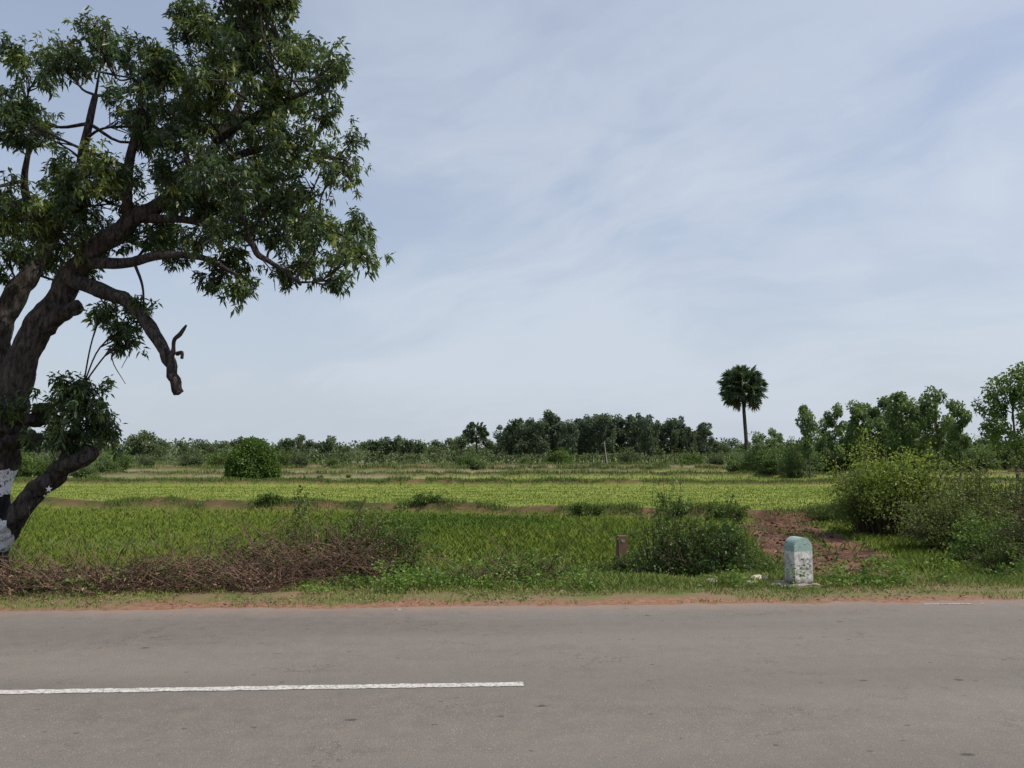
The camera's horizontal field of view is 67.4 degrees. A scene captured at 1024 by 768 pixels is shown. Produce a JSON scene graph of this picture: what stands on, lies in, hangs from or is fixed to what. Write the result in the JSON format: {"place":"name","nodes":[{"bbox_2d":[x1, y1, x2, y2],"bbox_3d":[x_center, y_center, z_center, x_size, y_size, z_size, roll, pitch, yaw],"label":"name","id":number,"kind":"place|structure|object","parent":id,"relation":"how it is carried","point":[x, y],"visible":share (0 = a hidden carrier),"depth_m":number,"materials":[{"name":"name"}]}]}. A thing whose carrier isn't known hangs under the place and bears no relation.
{"place":"outdoors","nodes":[
{"label":"outdoors","id":0,"kind":"place"},
{"bbox_2d":[0,599,1023,767],"bbox_3d":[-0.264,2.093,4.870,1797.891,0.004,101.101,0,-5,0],"label":"road","id":1,"kind":"structure","parent":0,"point":[865,684],"depth_m":5.44,"materials":[{"name":"asphalt"}]},
{"bbox_2d":[0,453,1023,611],"bbox_3d":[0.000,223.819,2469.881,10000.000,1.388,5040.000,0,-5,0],"label":"ground","id":2,"kind":"structure","parent":0,"point":[658,598],"depth_m":27.04,"materials":[{"name":"soil"}]},
{"bbox_2d":[15,447,43,477],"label":"field bush","id":3,"kind":"object","parent":2,"relation":"on","point":[21,472],"visible":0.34,"depth_m":61.04,"materials":[{"name":"green plant"}]},
{"bbox_2d":[24,457,51,476],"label":"field bush","id":4,"kind":"object","parent":2,"relation":"on","point":[42,466],"visible":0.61,"depth_m":61.12,"materials":[{"name":"green plant"}]},
{"bbox_2d":[68,465,102,478],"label":"field bush","id":5,"kind":"object","parent":2,"relation":"on","point":[85,471],"visible":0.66,"depth_m":57.31,"materials":[{"name":"green plant"}]},
{"bbox_2d":[0,530,177,602],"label":"brushwood pile","id":6,"kind":"object","parent":2,"relation":"on","point":[12,582],"visible":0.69,"depth_m":9.23,"materials":[{"name":"wood"}]},
{"bbox_2d":[92,452,125,472],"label":"field bush","id":7,"kind":"object","parent":2,"relation":"on","point":[102,464],"visible":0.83,"depth_m":69.28,"materials":[{"name":"green plant"}]},
{"bbox_2d":[104,447,134,471],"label":"field bush","id":8,"kind":"object","parent":2,"relation":"on","point":[124,463],"visible":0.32,"depth_m":79.68,"materials":[{"name":"green plant"}]},
{"bbox_2d":[119,434,142,457],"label":"spreading tree","id":9,"kind":"object","parent":2,"relation":"on","point":[129,442],"visible":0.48,"depth_m":140.36,"materials":[{"name":"green plant"}]},
{"bbox_2d":[131,430,165,462],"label":"spreading tree","id":10,"kind":"object","parent":2,"relation":"on","point":[144,437],"visible":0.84,"depth_m":138.73,"materials":[{"name":"green plant"}]},
{"bbox_2d":[32,507,320,596],"bbox_3d":[-4.153,2.099,9.644,3.452,1.103,1.780,0,-5,-3],"label":"brushwood pile","id":11,"kind":"object","parent":2,"relation":"on","point":[255,579],"visible":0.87,"depth_m":9.46,"materials":[{"name":"wood"}]},
{"bbox_2d":[177,450,203,466],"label":"field bush","id":12,"kind":"object","parent":2,"relation":"on","point":[186,459],"visible":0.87,"depth_m":98.91,"materials":[{"name":"plant"}]},
{"bbox_2d":[0,0,394,565],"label":"mango tree","id":13,"kind":"object","parent":2,"relation":"on","point":[204,182],"visible":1,"depth_m":10.58,"materials":[{"name":"green plant"}]},
{"bbox_2d":[190,439,210,461],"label":"spreading tree","id":14,"kind":"object","parent":2,"relation":"on","point":[199,444],"visible":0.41,"depth_m":151.72,"materials":[{"name":"green plant"}]},
{"bbox_2d":[202,448,232,466],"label":"field bush","id":15,"kind":"object","parent":2,"relation":"on","point":[215,459],"visible":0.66,"depth_m":88.83,"materials":[{"name":"green plant"}]},
{"bbox_2d":[205,440,230,458],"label":"spreading tree","id":16,"kind":"object","parent":2,"relation":"on","point":[217,446],"visible":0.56,"depth_m":147.14,"materials":[{"name":"green plant"}]},
{"bbox_2d":[179,532,291,584],"bbox_3d":[-3.749,2.499,10.664,1.614,0.863,0.831,-1,-5,12],"label":"leafy bush","id":17,"kind":"object","parent":2,"relation":"on","point":[232,548],"visible":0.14,"depth_m":10.59,"materials":[{"name":"green plant"}]},
{"bbox_2d":[223,436,281,479],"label":"round bush","id":18,"kind":"object","parent":2,"relation":"on","point":[253,457],"visible":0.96,"depth_m":53.74,"materials":[{"name":"green plant"}]},
{"bbox_2d":[251,492,284,504],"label":"bund bush","id":19,"kind":"object","parent":2,"relation":"on","point":[270,497],"visible":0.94,"depth_m":28.61,"materials":[{"name":"green plant"}]},
{"bbox_2d":[275,447,293,466],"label":"field bush","id":20,"kind":"object","parent":2,"relation":"on","point":[281,458],"visible":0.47,"depth_m":99.19,"materials":[{"name":"green plant"}]},
{"bbox_2d":[285,478,310,548],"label":"tall weed","id":21,"kind":"object","parent":2,"relation":"on","point":[298,507],"visible":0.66,"depth_m":10.98,"materials":[{"name":"green plant"}]},
{"bbox_2d":[287,448,309,467],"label":"field bush","id":22,"kind":"object","parent":2,"relation":"on","point":[297,459],"visible":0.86,"depth_m":94.20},
{"bbox_2d":[195,502,426,588],"bbox_3d":[-2.674,2.106,10.231,3.157,1.240,1.755,0,-5,-3],"label":"brushwood pile","id":23,"kind":"object","parent":2,"relation":"on","point":[325,569],"visible":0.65,"depth_m":10.17,"materials":[{"name":"wood"}]},
{"bbox_2d":[311,435,342,462],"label":"spreading tree","id":24,"kind":"object","parent":2,"relation":"on","point":[332,440],"visible":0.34,"depth_m":144.59,"materials":[{"name":"green plant"}]},
{"bbox_2d":[256,493,440,580],"bbox_3d":[-2.556,2.271,10.731,2.741,1.469,1.598,-3,-6,29],"label":"thorn bush","id":25,"kind":"object","parent":2,"relation":"on","point":[304,539],"visible":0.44,"depth_m":10.79,"materials":[{"name":"brown plant"}]},
{"bbox_2d":[373,436,390,463],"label":"spreading tree","id":26,"kind":"object","parent":2,"relation":"on","point":[382,443],"visible":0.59,"depth_m":140.27,"materials":[{"name":"green plant"}]},
{"bbox_2d":[339,495,445,574],"bbox_3d":[-1.799,2.294,10.915,1.279,1.458,1.258,4,-6,-38],"label":"leafy bush","id":27,"kind":"object","parent":2,"relation":"on","point":[406,536],"visible":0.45,"depth_m":10.97,"materials":[{"name":"green plant"}]},
{"bbox_2d":[410,491,447,504],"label":"bund bush","id":28,"kind":"object","parent":2,"relation":"on","point":[420,497],"visible":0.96,"depth_m":27.60,"materials":[{"name":"green plant"}]},
{"bbox_2d":[450,433,475,462],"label":"spreading tree","id":29,"kind":"object","parent":2,"relation":"on","point":[459,442],"visible":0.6,"depth_m":146.61,"materials":[{"name":"green plant"}]},
{"bbox_2d":[462,422,489,455],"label":"short palm tree","id":30,"kind":"object","parent":2,"relation":"on","point":[480,431],"visible":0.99,"depth_m":131.37,"materials":[{"name":"green plant"}]},
{"bbox_2d":[405,506,585,583],"bbox_3d":[-0.214,2.195,10.296,2.487,1.114,1.048,0,-5,-3],"label":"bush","id":31,"kind":"object","parent":2,"relation":"on","point":[507,574],"visible":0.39,"depth_m":10.28,"materials":[{"name":"plant"}]},
{"bbox_2d":[5,572,1007,607],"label":"dry leaf litter","id":32,"kind":"object","parent":2,"relation":"on","point":[485,601],"visible":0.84,"depth_m":8.81,"materials":[{"name":"plant"}]},
{"bbox_2d":[500,424,518,463],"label":"grove tree","id":33,"kind":"object","parent":2,"relation":"on","point":[506,437],"visible":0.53,"depth_m":135.57,"materials":[{"name":"green plant"}]},
{"bbox_2d":[0,567,1023,609],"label":"verge grass","id":34,"kind":"structure","parent":2,"relation":"on","point":[673,581],"depth_m":9.56,"materials":[{"name":"plant"}]},
{"bbox_2d":[9,477,1021,577],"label":"paddy grass","id":35,"kind":"structure","parent":2,"relation":"on","point":[466,539],"depth_m":21.94,"materials":[{"name":"plant"}]},
{"bbox_2d":[9,460,1023,581],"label":"bund grass","id":36,"kind":"structure","parent":2,"relation":"on","point":[411,503],"depth_m":47.37,"materials":[{"name":"plant"}]},
{"bbox_2d":[20,437,1017,464],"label":"woodland","id":37,"kind":"object","parent":2,"relation":"on","point":[357,453],"visible":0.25,"depth_m":137.66,"materials":[{"name":"green plant"}]},
{"bbox_2d":[15,556,1022,596],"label":"verge weeds","id":38,"kind":"object","parent":2,"relation":"on","point":[884,579],"visible":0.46,"depth_m":9.74,"materials":[{"name":"plant"}]},
{"bbox_2d":[507,419,532,457],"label":"grove tree","id":39,"kind":"object","parent":2,"relation":"on","point":[519,446],"visible":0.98,"depth_m":131.53,"materials":[{"name":"green plant"}]},
{"bbox_2d":[480,548,587,584],"bbox_3d":[0.345,2.553,10.412,2.136,0.579,0.901,-1,-5,10],"label":"leafy bush","id":40,"kind":"object","parent":2,"relation":"on","point":[526,552],"visible":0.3,"depth_m":10.49,"materials":[{"name":"plant"}]},
{"bbox_2d":[526,419,550,462],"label":"grove tree","id":41,"kind":"object","parent":2,"relation":"on","point":[534,441],"visible":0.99,"depth_m":131.86,"materials":[{"name":"green plant"}]},
{"bbox_2d":[543,409,565,452],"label":"grove tree","id":42,"kind":"object","parent":2,"relation":"on","point":[552,420],"visible":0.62,"depth_m":141.42,"materials":[{"name":"green plant"}]},
{"bbox_2d":[540,447,577,463],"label":"field bush","id":43,"kind":"object","parent":2,"relation":"on","point":[559,456],"visible":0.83,"depth_m":116.77,"materials":[{"name":"green plant"}]},
{"bbox_2d":[553,421,566,453],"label":"grove tree","id":44,"kind":"object","parent":2,"relation":"on","point":[558,440],"visible":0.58,"depth_m":137.87,"materials":[{"name":"green plant"}]},
{"bbox_2d":[560,419,579,454],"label":"grove tree","id":45,"kind":"object","parent":2,"relation":"on","point":[570,437],"visible":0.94,"depth_m":133.08,"materials":[{"name":"green plant"}]},
{"bbox_2d":[577,416,597,462],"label":"grove tree","id":46,"kind":"object","parent":2,"relation":"on","point":[588,434],"visible":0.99,"depth_m":139.82,"materials":[{"name":"green plant"}]},
{"bbox_2d":[569,501,608,515],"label":"bund bush","id":47,"kind":"object","parent":2,"relation":"on","point":[578,507],"visible":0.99,"depth_m":25.59,"materials":[{"name":"green plant"}]},
{"bbox_2d":[591,413,617,462],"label":"grove tree","id":48,"kind":"object","parent":2,"relation":"on","point":[609,437],"visible":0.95,"depth_m":137.70,"materials":[{"name":"green plant"}]},
{"bbox_2d":[579,550,654,573],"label":"leafy bush","id":49,"kind":"object","parent":2,"relation":"on","point":[624,566],"visible":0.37,"depth_m":13.39,"materials":[{"name":"green plant"}]},
{"bbox_2d":[616,535,627,558],"bbox_3d":[2.050,3.163,14.270,0.210,0.680,0.168,1,-5,-7],"label":"boundary stone","id":50,"kind":"object","parent":2,"relation":"on","point":[619,548],"visible":0.6,"depth_m":14.21,"materials":[{"name":"stone"}]},
{"bbox_2d":[614,417,634,452],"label":"grove tree","id":51,"kind":"object","parent":2,"relation":"on","point":[619,435],"visible":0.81,"depth_m":149.27,"materials":[{"name":"green plant"}]},
{"bbox_2d":[617,414,635,453],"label":"grove tree","id":52,"kind":"object","parent":2,"relation":"on","point":[629,419],"visible":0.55,"depth_m":149.08,"materials":[{"name":"green plant"}]},
{"bbox_2d":[613,445,642,463],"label":"field bush","id":53,"kind":"object","parent":2,"relation":"on","point":[626,457],"visible":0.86,"depth_m":111.10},
{"bbox_2d":[628,417,645,452],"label":"grove tree","id":54,"kind":"object","parent":2,"relation":"on","point":[637,428],"visible":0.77,"depth_m":141.99,"materials":[{"name":"green plant"}]},
{"bbox_2d":[635,417,658,462],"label":"grove tree","id":55,"kind":"object","parent":2,"relation":"on","point":[647,432],"visible":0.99,"depth_m":132.48,"materials":[{"name":"green plant"}]},
{"bbox_2d":[598,456,712,576],"bbox_3d":[2.241,2.129,11.497,1.868,2.086,0.923,0,-5,0],"label":"leafy bush","id":56,"kind":"object","parent":2,"relation":"on","point":[660,531],"visible":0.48,"depth_m":11.58,"materials":[{"name":"green plant"}]},
{"bbox_2d":[657,421,675,459],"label":"grove tree","id":57,"kind":"object","parent":2,"relation":"on","point":[661,435],"visible":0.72,"depth_m":146.43,"materials":[{"name":"green plant"}]},
{"bbox_2d":[656,475,681,574],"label":"tall weed","id":58,"kind":"object","parent":2,"relation":"on","point":[663,502],"visible":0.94,"depth_m":11.30,"materials":[{"name":"green plant"}]},
{"bbox_2d":[661,418,679,462],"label":"grove tree","id":59,"kind":"object","parent":2,"relation":"on","point":[674,437],"visible":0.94,"depth_m":145.13,"materials":[{"name":"green plant"}]},
{"bbox_2d":[654,494,693,516],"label":"bund bush","id":60,"kind":"object","parent":2,"relation":"on","point":[676,506],"visible":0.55,"depth_m":24.87,"materials":[{"name":"green plant"}]},
{"bbox_2d":[671,418,688,460],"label":"grove tree","id":61,"kind":"object","parent":2,"relation":"on","point":[681,428],"visible":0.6,"depth_m":150.50,"materials":[{"name":"green plant"}]},
{"bbox_2d":[682,427,698,452],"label":"grove tree","id":62,"kind":"object","parent":2,"relation":"on","point":[689,434],"visible":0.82,"depth_m":141.56,"materials":[{"name":"green plant"}]},
{"bbox_2d":[679,451,707,464],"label":"field bush","id":63,"kind":"object","parent":2,"relation":"on","point":[686,457],"visible":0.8,"depth_m":114.03,"materials":[{"name":"green plant"}]},
{"bbox_2d":[625,503,761,577],"bbox_3d":[2.719,2.409,11.284,2.198,1.284,1.439,0,-5,0],"label":"leafy bush","id":64,"kind":"object","parent":2,"relation":"on","point":[719,557],"visible":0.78,"depth_m":11.09,"materials":[{"name":"green plant"}]},
{"bbox_2d":[688,493,717,552],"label":"tall weed","id":65,"kind":"object","parent":2,"relation":"on","point":[710,511],"visible":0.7,"depth_m":11.34,"materials":[{"name":"green plant"}]},
{"bbox_2d":[700,422,714,462],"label":"grove tree","id":66,"kind":"object","parent":2,"relation":"on","point":[704,437],"visible":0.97,"depth_m":134.03,"materials":[{"name":"green plant"}]},
{"bbox_2d":[720,491,734,567],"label":"tall weed","id":67,"kind":"object","parent":2,"relation":"on","point":[725,521],"visible":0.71,"depth_m":11.41,"materials":[{"name":"green plant"}]},
{"bbox_2d":[687,527,768,574],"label":"leafy bush","id":68,"kind":"object","parent":2,"relation":"on","point":[749,556],"visible":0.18,"depth_m":11.39,"materials":[{"name":"green plant"}]},
{"bbox_2d":[718,438,741,461],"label":"spreading tree","id":69,"kind":"object","parent":2,"relation":"on","point":[729,443],"visible":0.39,"depth_m":149.35,"materials":[{"name":"green plant"}]},
{"bbox_2d":[709,500,750,521],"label":"bund bush","id":70,"kind":"object","parent":2,"relation":"on","point":[738,508],"visible":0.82,"depth_m":24.42,"materials":[{"name":"green plant"}]},
{"bbox_2d":[722,450,745,472],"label":"field edge bush","id":71,"kind":"object","parent":2,"relation":"on","point":[734,457],"visible":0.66,"depth_m":73.22,"materials":[{"name":"green plant"}]},
{"bbox_2d":[716,364,768,455],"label":"palm tree","id":72,"kind":"object","parent":2,"relation":"on","point":[735,387],"visible":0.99,"depth_m":75.36,"materials":[{"name":"green plant"}]},
{"bbox_2d":[722,542,781,573],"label":"leafy bush","id":73,"kind":"object","parent":2,"relation":"on","point":[770,564],"visible":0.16,"depth_m":12.83,"materials":[{"name":"green plant"}]},
{"bbox_2d":[725,431,785,471],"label":"field edge bush","id":74,"kind":"object","parent":2,"relation":"on","point":[771,448],"visible":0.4,"depth_m":65.81,"materials":[{"name":"green plant"}]},
{"bbox_2d":[749,449,786,474],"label":"field edge bush","id":75,"kind":"object","parent":2,"relation":"on","point":[768,461],"visible":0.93,"depth_m":62.24,"materials":[{"name":"green plant"}]},
{"bbox_2d":[766,536,820,586],"bbox_3d":[3.649,2.373,10.038,0.608,0.735,0.439,2,-5,-19],"label":"milestone","id":76,"kind":"object","parent":2,"relation":"on","point":[797,551],"visible":0.6,"depth_m":10.00,"materials":[{"name":"paint"}]},
{"bbox_2d":[776,448,817,477],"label":"field edge bush","id":77,"kind":"object","parent":2,"relation":"on","point":[796,466],"visible":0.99,"depth_m":60.30,"materials":[{"name":"green plant"}]},
{"bbox_2d":[780,436,826,472],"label":"field edge bush","id":78,"kind":"object","parent":2,"relation":"on","point":[813,462],"visible":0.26,"depth_m":64.65,"materials":[{"name":"green plant"}]},
{"bbox_2d":[794,404,820,478],"bbox_3d":[23.027,4.489,59.780,2.074,5.979,1.972,5,-7,-42],"label":"teak tree","id":79,"kind":"object","parent":2,"relation":"on","point":[808,425],"visible":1,"depth_m":59.63,"materials":[{"name":"green plant"}]},
{"bbox_2d":[813,418,830,458],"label":"teak tree","id":80,"kind":"object","parent":2,"relation":"on","point":[820,445],"visible":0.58,"depth_m":69.66,"materials":[{"name":"green plant"}]},
{"bbox_2d":[803,499,848,522],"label":"bund bush","id":81,"kind":"object","parent":2,"relation":"on","point":[818,510],"visible":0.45,"depth_m":23.90,"materials":[{"name":"green plant"}]},
{"bbox_2d":[745,522,912,579],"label":"mud clods","id":82,"kind":"object","parent":2,"relation":"on","point":[814,545],"visible":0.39,"depth_m":18.29,"materials":[{"name":"soil"}]},
{"bbox_2d":[813,447,848,472],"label":"field edge bush","id":83,"kind":"object","parent":2,"relation":"on","point":[829,466],"visible":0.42,"depth_m":68.91,"materials":[{"name":"green plant"}]},
{"bbox_2d":[821,402,847,477],"bbox_3d":[25.943,4.550,61.678,2.070,6.225,1.862,-3,-6,33],"label":"teak tree","id":84,"kind":"object","parent":2,"relation":"on","point":[827,439],"visible":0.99,"depth_m":61.56,"materials":[{"name":"green plant"}]},
{"bbox_2d":[831,441,875,471],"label":"field edge bush","id":85,"kind":"object","parent":2,"relation":"on","point":[844,455],"visible":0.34,"depth_m":68.97,"materials":[{"name":"green plant"}]},
{"bbox_2d":[838,399,873,469],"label":"teak tree","id":86,"kind":"object","parent":2,"relation":"on","point":[857,411],"visible":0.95,"depth_m":65.34,"materials":[{"name":"green plant"}]},
{"bbox_2d":[858,402,885,466],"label":"teak tree","id":87,"kind":"object","parent":2,"relation":"on","point":[867,406],"visible":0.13,"depth_m":67.61,"materials":[{"name":"green plant"}]},
{"bbox_2d":[866,395,905,465],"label":"teak tree","id":88,"kind":"object","parent":2,"relation":"on","point":[874,414],"visible":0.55,"depth_m":65.78,"materials":[{"name":"green plant"}]},
{"bbox_2d":[881,391,924,459],"bbox_3d":[30.878,4.030,60.719,3.252,7.099,3.420,-2,-6,23],"label":"teak tree","id":89,"kind":"object","parent":2,"relation":"on","point":[895,423],"visible":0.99,"depth_m":60.42,"materials":[{"name":"green plant"}]},
{"bbox_2d":[816,427,990,536],"bbox_3d":[10.063,2.588,20.036,4.229,3.003,3.491,-3,-6,30],"label":"leafy bush","id":90,"kind":"object","parent":2,"relation":"on","point":[872,493],"visible":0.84,"depth_m":20.02,"materials":[{"name":"green plant"}]},
{"bbox_2d":[908,409,931,470],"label":"teak tree","id":91,"kind":"object","parent":2,"relation":"on","point":[920,437],"visible":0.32,"depth_m":65.78,"materials":[{"name":"green plant"}]},
{"bbox_2d":[910,439,948,470],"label":"field edge bush","id":92,"kind":"object","parent":2,"relation":"on","point":[934,454],"visible":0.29,"depth_m":72.59,"materials":[{"name":"green plant"}]},
{"bbox_2d":[916,385,955,475],"bbox_3d":[33.027,3.793,59.986,2.610,7.398,2.581,1,-5,-15],"label":"teak tree","id":93,"kind":"object","parent":2,"relation":"on","point":[926,402],"visible":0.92,"depth_m":59.87,"materials":[{"name":"green plant"}]},
{"bbox_2d":[879,468,1023,551],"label":"leafy bush","id":94,"kind":"object","parent":2,"relation":"on","point":[934,527],"visible":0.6,"depth_m":16.91,"materials":[{"name":"green plant"}]},
{"bbox_2d":[933,446,976,472],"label":"field edge bush","id":95,"kind":"object","parent":2,"relation":"on","point":[963,456],"visible":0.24,"depth_m":76.41,"materials":[{"name":"green plant"}]},
{"bbox_2d":[944,399,972,478],"bbox_3d":[33.154,4.131,56.941,1.998,6.176,1.937,-4,-6,35],"label":"teak tree","id":96,"kind":"object","parent":2,"relation":"on","point":[962,422],"visible":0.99,"depth_m":56.86,"materials":[{"name":"green plant"}]},
{"bbox_2d":[930,451,1023,538],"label":"leafy bush","id":97,"kind":"object","parent":2,"relation":"on","point":[1006,500],"visible":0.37,"depth_m":18.96,"materials":[{"name":"green plant"}]},
{"bbox_2d":[933,508,1023,564],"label":"leafy bush","id":98,"kind":"object","parent":2,"relation":"on","point":[973,534],"visible":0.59,"depth_m":15.17,"materials":[{"name":"plant"}]},
{"bbox_2d":[960,433,1005,471],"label":"field edge bush","id":99,"kind":"object","parent":2,"relation":"on","point":[983,456],"visible":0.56,"depth_m":78.75,"materials":[{"name":"green plant"}]},
{"bbox_2d":[958,524,1023,574],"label":"thorn bush","id":100,"kind":"object","parent":2,"relation":"on","point":[1002,557],"visible":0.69,"depth_m":13.10,"materials":[{"name":"green plant"}]},
{"bbox_2d":[970,361,1023,478],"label":"tiered tree","id":101,"kind":"object","parent":2,"relation":"on","point":[998,407],"visible":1,"depth_m":51.66,"materials":[{"name":"green plant"}]},
{"bbox_2d":[978,439,1017,467],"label":"field edge bush","id":102,"kind":"object","parent":2,"relation":"on","point":[1004,454],"visible":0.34,"depth_m":82.83,"materials":[{"name":"green plant"}]},
{"bbox_2d":[986,466,1023,546],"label":"thorn bush","id":103,"kind":"object","parent":2,"relation":"on","point":[1019,510],"visible":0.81,"depth_m":14.79,"materials":[{"name":"green plant"}]},
{"bbox_2d":[989,546,1023,576],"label":"leafy bush","id":104,"kind":"object","parent":2,"relation":"on","point":[1009,571],"visible":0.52,"depth_m":11.54,"materials":[{"name":"plant"}]},
{"bbox_2d":[0,0,1023,450],"label":"sky","id":105,"kind":"structure","parent":0,"point":[590,207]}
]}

